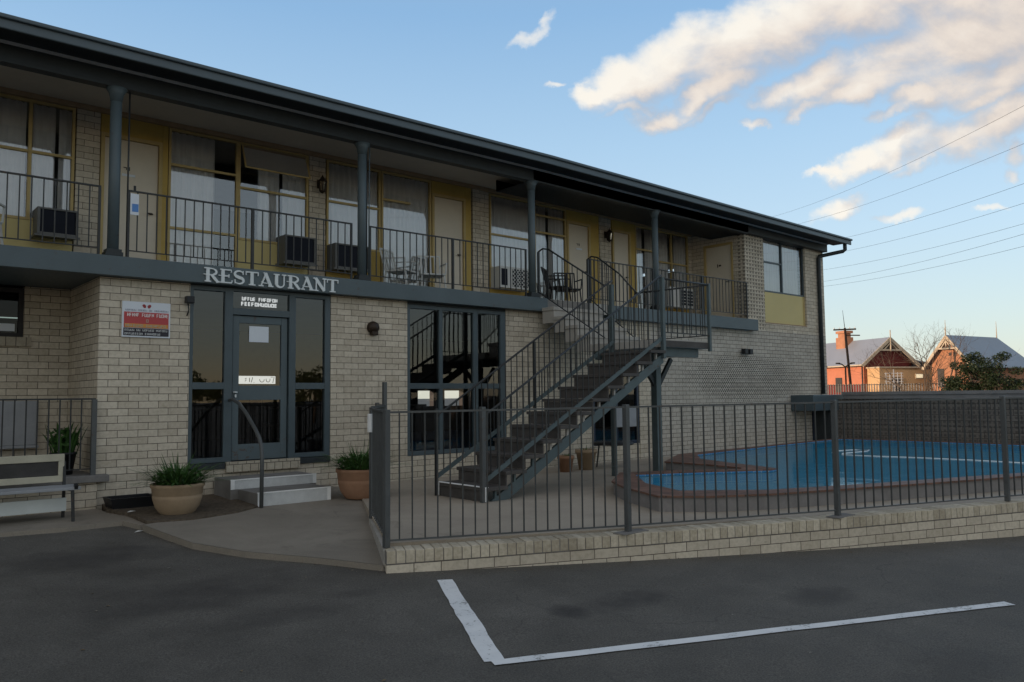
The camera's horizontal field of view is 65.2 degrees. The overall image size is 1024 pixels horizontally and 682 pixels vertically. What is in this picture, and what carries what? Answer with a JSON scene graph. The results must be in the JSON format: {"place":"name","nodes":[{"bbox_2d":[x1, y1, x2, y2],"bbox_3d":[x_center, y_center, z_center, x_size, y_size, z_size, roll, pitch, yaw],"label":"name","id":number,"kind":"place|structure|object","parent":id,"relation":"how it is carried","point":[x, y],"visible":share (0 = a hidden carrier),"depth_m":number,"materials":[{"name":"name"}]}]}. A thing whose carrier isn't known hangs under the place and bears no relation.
{"place":"outdoors","nodes":[
{"label":"outdoors","id":0,"kind":"place"},
{"bbox_2d":[0,203,5,244],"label":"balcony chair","id":1,"kind":"object","parent":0,"point":[2,220],"visible":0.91,"depth_m":9.84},
{"bbox_2d":[0,508,144,536],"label":"pavement","id":2,"kind":"structure","parent":0,"point":[46,523],"depth_m":8.69,"materials":[{"name":"concrete"}]},
{"bbox_2d":[142,485,383,570],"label":"entrance path","id":3,"kind":"structure","parent":0,"point":[337,527],"depth_m":8.21,"materials":[{"name":"concrete"}]},
{"bbox_2d":[228,398,263,507],"bbox_3d":[-3.397,1.411,10.208,0.069,1.373,1.299,2,-5,-37],"label":"entrance handrail","id":4,"kind":"object","parent":3,"relation":"on","point":[260,442],"visible":0.93,"depth_m":9.71,"materials":[{"name":"metal"}]},
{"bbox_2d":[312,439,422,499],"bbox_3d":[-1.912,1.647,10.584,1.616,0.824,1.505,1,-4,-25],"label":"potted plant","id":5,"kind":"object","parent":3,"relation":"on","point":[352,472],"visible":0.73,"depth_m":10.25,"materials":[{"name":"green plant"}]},
{"bbox_2d":[371,382,386,409],"bbox_3d":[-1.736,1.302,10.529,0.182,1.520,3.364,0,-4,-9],"label":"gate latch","id":6,"kind":"object","parent":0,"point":[383,406],"visible":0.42,"depth_m":10.50,"materials":[{"name":"metal"}]},
{"bbox_2d":[367,407,382,532],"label":"pool gate","id":7,"kind":"structure","parent":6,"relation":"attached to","point":[374,423],"depth_m":8.27,"materials":[{"name":"metal"}]},
{"bbox_2d":[3,528,1013,680],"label":"grit","id":8,"kind":"object","parent":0,"point":[498,568],"visible":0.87,"depth_m":7.13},
{"bbox_2d":[0,398,1023,681],"bbox_3d":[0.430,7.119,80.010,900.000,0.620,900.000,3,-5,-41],"label":"asphalt ground","id":9,"kind":"structure","parent":0,"point":[170,610],"depth_m":5.72,"materials":[{"name":"grey asphalt"}]},
{"bbox_2d":[0,454,80,521],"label":"garden bench","id":10,"kind":"object","parent":9,"relation":"on","point":[28,469],"visible":0.95,"depth_m":8.74,"materials":[{"name":"white wood"}]},
{"bbox_2d":[102,494,257,523],"bbox_3d":[-3.924,2.213,9.515,1.490,0.528,1.600,3,-5,-41],"label":"garden bed","id":11,"kind":"object","parent":9,"relation":"on","point":[211,505],"visible":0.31,"depth_m":9.28,"materials":[{"name":"soil"}]},
{"bbox_2d":[103,493,153,508],"bbox_3d":[-4.569,1.929,9.569,0.520,0.145,0.370,3,-5,-41],"label":"planter trough","id":12,"kind":"object","parent":11,"relation":"on","point":[129,501],"visible":0.73,"depth_m":9.46,"materials":[{"name":"black plastic"}]},
{"bbox_2d":[94,453,239,514],"bbox_3d":[-3.787,1.621,9.295,1.448,0.757,1.532,-2,-4,15],"label":"potted plant","id":13,"kind":"object","parent":11,"relation":"on","point":[178,491],"visible":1,"depth_m":9.07,"materials":[{"name":"green plant"}]},
{"bbox_2d":[145,525,378,564],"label":"path kerb","id":14,"kind":"structure","parent":9,"relation":"on","point":[270,553],"depth_m":7.32,"materials":[{"name":"concrete"}]},
{"bbox_2d":[214,471,330,506],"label":"entrance steps","id":15,"kind":"structure","parent":9,"relation":"on","point":[280,488],"depth_m":10.25,"materials":[{"name":"concrete"}]},
{"bbox_2d":[0,12,852,516],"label":"motel building","id":16,"kind":"structure","parent":9,"relation":"on","point":[220,170],"depth_m":12.63,"materials":[{"name":"beige brick"}]},
{"bbox_2d":[0,287,23,336],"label":"window","id":17,"kind":"structure","parent":16,"relation":"in","point":[11,299],"depth_m":10.61,"materials":[{"name":"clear glass"}]},
{"bbox_2d":[0,401,38,449],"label":"grey board","id":18,"kind":"object","parent":16,"relation":"attached to","point":[8,415],"visible":0.84,"depth_m":10.43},
{"bbox_2d":[0,93,75,220],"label":"window","id":19,"kind":"structure","parent":16,"relation":"in","point":[13,114],"depth_m":10.87,"materials":[{"name":"clear glass"}]},
{"bbox_2d":[0,398,97,474],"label":"porch railing","id":20,"kind":"object","parent":16,"relation":"on","point":[93,435],"visible":0.8,"depth_m":9.47,"materials":[{"name":"black metal"}]},
{"bbox_2d":[31,206,79,240],"bbox_3d":[-6.171,-1.566,10.806,0.540,0.390,0.360,3,-5,-41],"label":"air conditioner","id":21,"kind":"object","parent":16,"relation":"attached to","point":[48,225],"visible":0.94,"depth_m":10.70,"materials":[{"name":"black metal"}]},
{"bbox_2d":[43,422,86,474],"bbox_3d":[-5.434,1.294,9.697,0.513,0.646,0.549,3,-5,-41],"label":"potted plant","id":22,"kind":"object","parent":16,"relation":"on","point":[64,443],"visible":0.77,"depth_m":9.62,"materials":[{"name":"green plant"}]},
{"bbox_2d":[99,131,162,259],"bbox_3d":[-5.522,-1.944,11.593,0.840,2.040,0.101,3,-5,-41],"label":"door","id":23,"kind":"structure","parent":16,"relation":"in","point":[146,156],"depth_m":11.68,"materials":[{"name":"beige wood"}]},
{"bbox_2d":[130,186,138,215],"bbox_3d":[-4.760,-1.772,10.087,0.100,0.375,0.031,3,-5,-41],"label":"railing notice","id":24,"kind":"object","parent":16,"relation":"attached to","point":[134,204],"visible":1,"depth_m":10.07,"materials":[{"name":"white plastic"}]},
{"bbox_2d":[121,301,170,337],"bbox_3d":[-4.640,-0.268,10.153,0.580,0.450,0.028,3,-5,-41],"label":"notice board","id":25,"kind":"object","parent":16,"relation":"attached to","point":[146,319],"visible":1,"depth_m":10.14,"materials":[{"name":"white paint"}]},
{"bbox_2d":[185,296,194,315],"bbox_3d":[-4.223,-0.456,10.454,0.100,0.252,0.148,3,-5,-41],"label":"security light","id":26,"kind":"object","parent":16,"relation":"attached to","point":[189,300],"visible":1,"depth_m":10.41,"materials":[{"name":"black plastic"}]},
{"bbox_2d":[166,127,238,267],"bbox_3d":[-4.761,-2.038,12.309,1.060,2.290,0.123,3,-5,-41],"label":"window","id":27,"kind":"structure","parent":16,"relation":"in","point":[191,159],"depth_m":12.24,"materials":[{"name":"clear glass"}]},
{"bbox_2d":[241,297,276,307],"bbox_3d":[-3.536,-0.541,11.202,0.522,0.123,0.008,3,-5,-41],"label":"transom lettering","id":28,"kind":"object","parent":16,"relation":"attached to","point":[260,304],"visible":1,"depth_m":11.22},
{"bbox_2d":[231,315,286,460],"bbox_3d":[-3.505,0.648,11.138,0.790,1.975,0.104,3,-5,-41],"label":"entrance door","id":29,"kind":"structure","parent":16,"relation":"in","point":[276,449],"depth_m":11.13,"materials":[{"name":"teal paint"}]},
{"bbox_2d":[239,376,274,383],"bbox_3d":[-3.578,0.545,11.205,0.550,0.110,0.019,3,-5,-41],"label":"price sign","id":30,"kind":"object","parent":29,"relation":"attached to","point":[256,379],"visible":1,"depth_m":11.20,"materials":[{"name":"white paper"}]},
{"bbox_2d":[249,326,268,342],"bbox_3d":[-3.540,-0.092,11.190,0.280,0.220,0.008,3,-5,-41],"label":"paper notice","id":31,"kind":"object","parent":29,"relation":"attached to","point":[258,334],"visible":1,"depth_m":11.19,"materials":[{"name":"white paper"}]},
{"bbox_2d":[248,400,278,443],"bbox_3d":[-3.943,1.335,12.819,0.400,0.930,0.405,-4,-5,42],"label":"dining chair","id":32,"kind":"object","parent":16,"relation":"on","point":[255,407],"visible":0.51,"depth_m":12.67,"materials":[{"name":"black metal"}]},
{"bbox_2d":[203,267,337,292],"bbox_3d":[-3.310,-0.842,11.149,1.969,0.204,0.025,3,-5,-41],"label":"restaurant sign","id":33,"kind":"object","parent":16,"relation":"attached to","point":[266,277],"visible":1,"depth_m":11.08,"materials":[{"name":"silver metal"}]},
{"bbox_2d":[238,142,308,243],"bbox_3d":[-3.907,-2.355,13.068,1.200,1.570,0.122,3,-5,-41],"label":"window","id":34,"kind":"structure","parent":16,"relation":"in","point":[295,190],"depth_m":13.13,"materials":[{"name":"clear glass"}]},
{"bbox_2d":[251,406,319,450],"bbox_3d":[-3.795,1.461,13.334,0.900,0.745,0.800,3,-5,-41],"label":"dining table","id":35,"kind":"object","parent":16,"relation":"on","point":[270,408],"visible":0.74,"depth_m":13.31,"materials":[{"name":"black metal"}]},
{"bbox_2d":[275,234,317,266],"bbox_3d":[-3.528,-1.457,13.075,0.590,0.470,0.360,3,-5,-41],"label":"air conditioner","id":36,"kind":"object","parent":16,"relation":"attached to","point":[297,252],"visible":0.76,"depth_m":12.95,"materials":[{"name":"black metal"}]},
{"bbox_2d":[317,175,327,193],"bbox_3d":[-3.200,-2.643,13.503,0.166,0.330,0.209,1,-4,-18],"label":"wall lantern","id":37,"kind":"object","parent":16,"relation":"attached to","point":[322,181],"depth_m":13.44,"materials":[{"name":"brown metal"}]},
{"bbox_2d":[326,243,367,272],"bbox_3d":[-2.812,-1.402,13.689,0.700,0.450,0.360,3,-5,-41],"label":"air conditioner","id":38,"kind":"object","parent":16,"relation":"attached to","point":[340,258],"visible":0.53,"depth_m":13.51,"materials":[{"name":"black metal"}]},
{"bbox_2d":[325,159,380,251],"bbox_3d":[-2.792,-2.341,14.026,1.060,1.490,0.119,3,-5,-41],"label":"window","id":39,"kind":"structure","parent":16,"relation":"in","point":[342,185],"depth_m":13.99,"materials":[{"name":"clear glass"}]},
{"bbox_2d":[367,321,379,335],"bbox_3d":[-2.117,-0.198,12.273,0.200,0.220,0.105,3,-5,-41],"label":"bulkhead lamp","id":40,"kind":"object","parent":16,"relation":"attached to","point":[373,327],"visible":1,"depth_m":12.23,"materials":[{"name":"brown metal"}]},
{"bbox_2d":[379,248,418,285],"bbox_3d":[-1.970,-1.206,14.026,0.567,0.835,0.510,-2,-4,21],"label":"balcony chair","id":41,"kind":"object","parent":16,"relation":"on","point":[400,272],"visible":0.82,"depth_m":13.97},
{"bbox_2d":[380,171,431,286],"bbox_3d":[-1.963,-1.901,14.710,1.080,2.290,0.124,3,-5,-41],"label":"window","id":42,"kind":"structure","parent":16,"relation":"in","point":[405,203],"depth_m":14.76,"materials":[{"name":"clear glass"}]},
{"bbox_2d":[410,404,426,444],"bbox_3d":[-2.147,1.524,14.484,0.800,0.745,0.900,-4,-5,38],"label":"dining table","id":43,"kind":"object","parent":16,"relation":"on","point":[422,424],"visible":0.23,"depth_m":14.56,"materials":[{"name":"black metal"}]},
{"bbox_2d":[415,255,446,287],"bbox_3d":[-1.474,-1.178,14.518,0.510,0.835,0.567,1,-4,-18],"label":"balcony chair","id":44,"kind":"object","parent":16,"relation":"on","point":[432,275],"visible":0.72,"depth_m":14.59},
{"bbox_2d":[431,193,465,289],"bbox_3d":[-1.211,-1.748,15.293,0.790,2.070,0.101,3,-5,-41],"label":"door","id":45,"kind":"structure","parent":16,"relation":"in","point":[448,213],"depth_m":15.32,"materials":[{"name":"yellow wood"}]},
{"bbox_2d":[489,193,527,268],"bbox_3d":[-0.032,-2.178,16.395,1.180,1.515,0.124,3,-5,-41],"label":"window","id":46,"kind":"structure","parent":16,"relation":"in","point":[508,219],"depth_m":16.38,"materials":[{"name":"clear glass"}]},
{"bbox_2d":[491,266,528,291],"bbox_3d":[-0.022,-1.245,16.084,0.820,0.430,0.354,3,-5,-41],"label":"air conditioner","id":47,"kind":"object","parent":16,"relation":"attached to","point":[502,277],"visible":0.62,"depth_m":15.88,"materials":[{"name":"white metal"}]},
{"bbox_2d":[535,203,566,300],"bbox_3d":[0.792,-1.752,17.070,0.940,2.260,0.120,3,-5,-41],"label":"window","id":48,"kind":"structure","parent":16,"relation":"in","point":[556,233],"depth_m":17.17,"materials":[{"name":"clear glass"}]},
{"bbox_2d":[540,267,571,300],"bbox_3d":[0.910,-1.079,16.297,0.567,0.835,0.510,-2,-4,15],"label":"balcony chair","id":49,"kind":"object","parent":16,"relation":"on","point":[547,283],"visible":0.79,"depth_m":16.26,"materials":[{"name":"black plastic"}]},
{"bbox_2d":[553,272,581,301],"bbox_3d":[1.163,-1.053,16.713,0.510,0.835,0.567,0,-4,-12],"label":"balcony chair","id":50,"kind":"object","parent":16,"relation":"on","point":[574,288],"visible":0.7,"depth_m":16.82,"materials":[{"name":"black plastic"}]},
{"bbox_2d":[566,220,590,302],"bbox_3d":[1.467,-1.597,17.589,0.730,2.030,0.101,3,-5,-41],"label":"door","id":51,"kind":"structure","parent":16,"relation":"in","point":[578,235],"depth_m":17.62,"materials":[{"name":"beige wood"}]},
{"bbox_2d":[604,228,612,241],"bbox_3d":[2.200,-2.399,18.137,0.166,0.330,0.209,1,-4,-18],"label":"wall lantern","id":52,"kind":"object","parent":16,"relation":"attached to","point":[608,234],"depth_m":18.08,"materials":[{"name":"brown metal"}]},
{"bbox_2d":[611,229,631,306],"bbox_3d":[2.536,-1.545,18.506,0.630,2.030,0.101,3,-5,-41],"label":"door","id":53,"kind":"structure","parent":16,"relation":"in","point":[621,240],"depth_m":18.53,"materials":[{"name":"beige wood"}]},
{"bbox_2d":[616,408,636,426],"bbox_3d":[2.226,1.508,15.781,0.600,0.370,0.100,3,-5,-41],"label":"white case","id":54,"kind":"object","parent":16,"relation":"attached to","point":[633,421],"visible":0.38,"depth_m":15.81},
{"bbox_2d":[635,225,651,308],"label":"window","id":55,"kind":"structure","parent":16,"relation":"in","point":[647,249],"depth_m":19.11,"materials":[{"name":"clear glass"}]},
{"bbox_2d":[658,230,688,288],"bbox_3d":[3.947,-1.956,19.805,1.210,1.420,0.126,3,-5,-41],"label":"window","id":56,"kind":"structure","parent":16,"relation":"in","point":[680,245],"depth_m":19.93,"materials":[{"name":"clear glass"}]},
{"bbox_2d":[659,286,693,309],"bbox_3d":[4.018,-1.042,19.547,0.950,0.480,0.358,3,-5,-41],"label":"air conditioner","id":57,"kind":"object","parent":16,"relation":"attached to","point":[679,298],"visible":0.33,"depth_m":19.37,"materials":[{"name":"white metal"}]},
{"bbox_2d":[703,242,734,316],"bbox_3d":[5.091,-1.431,19.628,0.116,1.905,0.836,3,-5,-41],"label":"door","id":58,"kind":"structure","parent":16,"relation":"in","point":[718,258],"depth_m":19.62,"materials":[{"name":"beige wood"}]},
{"bbox_2d":[741,348,752,354],"bbox_3d":[5.505,0.248,18.770,0.310,0.130,0.160,3,-5,-41],"label":"security light","id":59,"kind":"object","parent":16,"relation":"attached to","point":[747,351],"visible":1,"depth_m":18.68,"materials":[{"name":"black plastic"}]},
{"bbox_2d":[763,240,803,296],"bbox_3d":[6.842,-1.859,20.336,1.940,1.360,0.125,3,-5,-41],"label":"window","id":60,"kind":"structure","parent":16,"relation":"in","point":[780,261],"depth_m":20.30,"materials":[{"name":"clear glass"}]},
{"bbox_2d":[437,579,503,661],"bbox_3d":[-0.336,1.964,5.763,0.146,0.062,1.955,0,-4,-14],"label":"bay marking","id":61,"kind":"object","parent":9,"relation":"on","point":[483,643],"visible":1,"depth_m":5.54,"materials":[{"name":"paint"}]},
{"bbox_2d":[336,456,1023,545],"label":"pool deck","id":62,"kind":"structure","parent":9,"relation":"on","point":[444,512],"depth_m":9.05,"materials":[{"name":"concrete"}]},
{"bbox_2d":[557,454,574,471],"bbox_3d":[0.921,2.060,13.675,0.300,0.342,0.300,3,-5,-41],"label":"flower pot","id":63,"kind":"object","parent":62,"relation":"on","point":[564,462],"visible":0.86,"depth_m":13.57,"materials":[{"name":"ceramic"}]},
{"bbox_2d":[434,248,711,502],"bbox_3d":[0.557,0.170,12.610,4.973,3.979,2.954,3,-5,-41],"label":"outdoor stairs","id":64,"kind":"structure","parent":62,"relation":"on","point":[618,352],"depth_m":11.81,"materials":[{"name":"metal"}]},
{"bbox_2d":[575,445,596,469],"bbox_3d":[1.299,2.037,14.050,0.390,0.434,0.401,3,-5,-41],"label":"flower pot","id":65,"kind":"object","parent":62,"relation":"on","point":[587,458],"visible":0.93,"depth_m":13.90,"materials":[{"name":"beige ceramic"}]},
{"bbox_2d":[594,441,633,466],"bbox_3d":[1.833,2.057,14.502,0.760,0.452,0.760,3,-5,-41],"label":"side table","id":66,"kind":"object","parent":62,"relation":"on","point":[607,443],"visible":0.45,"depth_m":14.36,"materials":[{"name":"black plastic"}]},
{"bbox_2d":[791,395,843,439],"bbox_3d":[7.948,2.002,20.440,2.000,1.250,0.606,3,-5,-41],"label":"pump cupboard","id":67,"kind":"object","parent":62,"relation":"on","point":[819,412],"visible":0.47,"depth_m":20.21,"materials":[{"name":"grey metal"}]},
{"bbox_2d":[612,438,1023,511],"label":"swimming pool","id":68,"kind":"structure","parent":62,"relation":"in","point":[689,494],"depth_m":9.60,"materials":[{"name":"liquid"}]},
{"bbox_2d":[639,440,1023,489],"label":"pool water","id":69,"kind":"structure","parent":68,"relation":"in","point":[731,476],"depth_m":12.67,"materials":[{"name":"blue liquid"}]},
{"bbox_2d":[839,449,1023,462],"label":"pool hose","id":70,"kind":"object","parent":69,"relation":"on","point":[914,457],"visible":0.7,"depth_m":14.05,"materials":[{"name":"white plastic"}]},
{"bbox_2d":[369,498,1023,573],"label":"brick wall","id":71,"kind":"structure","parent":9,"relation":"on","point":[968,521],"depth_m":7.90,"materials":[{"name":"brick"}]},
{"bbox_2d":[382,396,1023,547],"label":"pool fence","id":72,"kind":"object","parent":71,"relation":"on","point":[627,526],"visible":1,"depth_m":7.99,"materials":[{"name":"metal"}]},
{"bbox_2d":[490,601,1014,664],"bbox_3d":[1.903,1.994,5.542,4.318,0.082,0.098,1,-4,-21],"label":"bay marking","id":73,"kind":"object","parent":9,"relation":"on","point":[696,639],"visible":1,"depth_m":5.39,"materials":[{"name":"paint"}]},
{"bbox_2d":[836,362,854,391],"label":"lamp mast","id":74,"kind":"object","parent":9,"relation":"on","point":[845,371],"visible":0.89,"depth_m":64.82,"materials":[{"name":"grey metal"}]},
{"bbox_2d":[833,310,859,391],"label":"power pole","id":75,"kind":"object","parent":9,"relation":"on","point":[847,355],"visible":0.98,"depth_m":65.00,"materials":[{"name":"brown wood"}]},
{"bbox_2d":[826,330,932,394],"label":"station building","id":76,"kind":"structure","parent":9,"relation":"on","point":[835,352],"depth_m":74.14,"materials":[{"name":"brick"}]},
{"bbox_2d":[835,378,841,392],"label":"window","id":77,"kind":"structure","parent":76,"relation":"in","point":[838,380],"depth_m":76.32,"materials":[{"name":"grey glass"}]},
{"bbox_2d":[891,377,899,390],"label":"door","id":78,"kind":"structure","parent":76,"relation":"in","point":[891,377],"depth_m":72.08,"materials":[{"name":"wood"}]},
{"bbox_2d":[915,374,922,377],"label":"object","id":79,"kind":"structure","parent":76,"relation":"in","point":[916,375],"depth_m":72.79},
{"bbox_2d":[827,383,943,394],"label":"railway fence","id":80,"kind":"object","parent":9,"relation":"on","point":[887,384],"visible":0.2,"depth_m":62.80,"materials":[{"name":"black metal"}]},
{"bbox_2d":[884,369,902,388],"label":"railway sign","id":81,"kind":"object","parent":9,"relation":"on","point":[897,378],"visible":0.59,"depth_m":63.69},
{"bbox_2d":[837,390,1023,443],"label":"screen wall","id":82,"kind":"structure","parent":9,"relation":"on","point":[878,395],"depth_m":18.67,"materials":[{"name":"concrete"}]},
{"bbox_2d":[849,323,1011,390],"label":"bare tree","id":83,"kind":"object","parent":9,"relation":"on","point":[927,385],"visible":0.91,"depth_m":58.10,"materials":[{"name":"brown plant"}]},
{"bbox_2d":[922,325,1023,390],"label":"station building","id":84,"kind":"structure","parent":9,"relation":"on","point":[991,345],"depth_m":70.54,"materials":[{"name":"brick"}]},
{"bbox_2d":[937,369,944,386],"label":"window","id":85,"kind":"structure","parent":84,"relation":"in","point":[938,371],"depth_m":70.31,"materials":[{"name":"grey glass"}]},
{"bbox_2d":[938,351,1023,390],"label":"bush","id":86,"kind":"object","parent":9,"relation":"on","point":[991,378],"visible":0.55,"depth_m":42.84,"materials":[{"name":"green plant"}]},
{"bbox_2d":[0,0,1023,398],"label":"sky","id":87,"kind":"structure","parent":0,"point":[771,108],"materials":[{"name":"blue"}]},
{"bbox_2d":[773,106,1022,216],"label":"overhead wire","id":88,"kind":"object","parent":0,"point":[914,160],"visible":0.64,"depth_m":29.91,"materials":[{"name":"black metal"}]},
{"bbox_2d":[807,144,1021,221],"bbox_3d":[15.346,-7.302,33.123,0.009,4.045,49.834,0,-4,-2],"label":"overhead wire","id":89,"kind":"object","parent":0,"point":[921,184],"visible":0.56,"depth_m":30.15,"materials":[{"name":"black metal"}]},
{"bbox_2d":[825,224,1021,269],"bbox_3d":[15.540,-4.766,32.975,0.009,3.528,50.104,0,-4,-2],"label":"overhead wire","id":90,"kind":"object","parent":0,"point":[933,247],"visible":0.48,"depth_m":29.48,"materials":[{"name":"black metal"}]},
{"bbox_2d":[829,234,1022,280],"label":"overhead wire","id":91,"kind":"object","parent":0,"point":[930,259],"visible":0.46,"depth_m":28.79,"materials":[{"name":"black plastic"}]},
{"bbox_2d":[830,246,1023,285],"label":"overhead wire","id":92,"kind":"object","parent":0,"point":[937,266],"visible":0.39,"depth_m":29.67,"materials":[{"name":"black metal"}]},
{"bbox_2d":[848,203,1022,250],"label":"overhead wire","id":93,"kind":"object","parent":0,"point":[942,227],"visible":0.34,"depth_m":28.39,"materials":[{"name":"black plastic"}]},
{"bbox_2d":[850,184,1021,236],"bbox_3d":[14.937,-5.991,32.968,0.009,4.473,49.189,-1,-4,0],"label":"overhead wire","id":94,"kind":"object","parent":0,"point":[943,210],"visible":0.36,"depth_m":27.59,"materials":[{"name":"black metal"}]}
]}

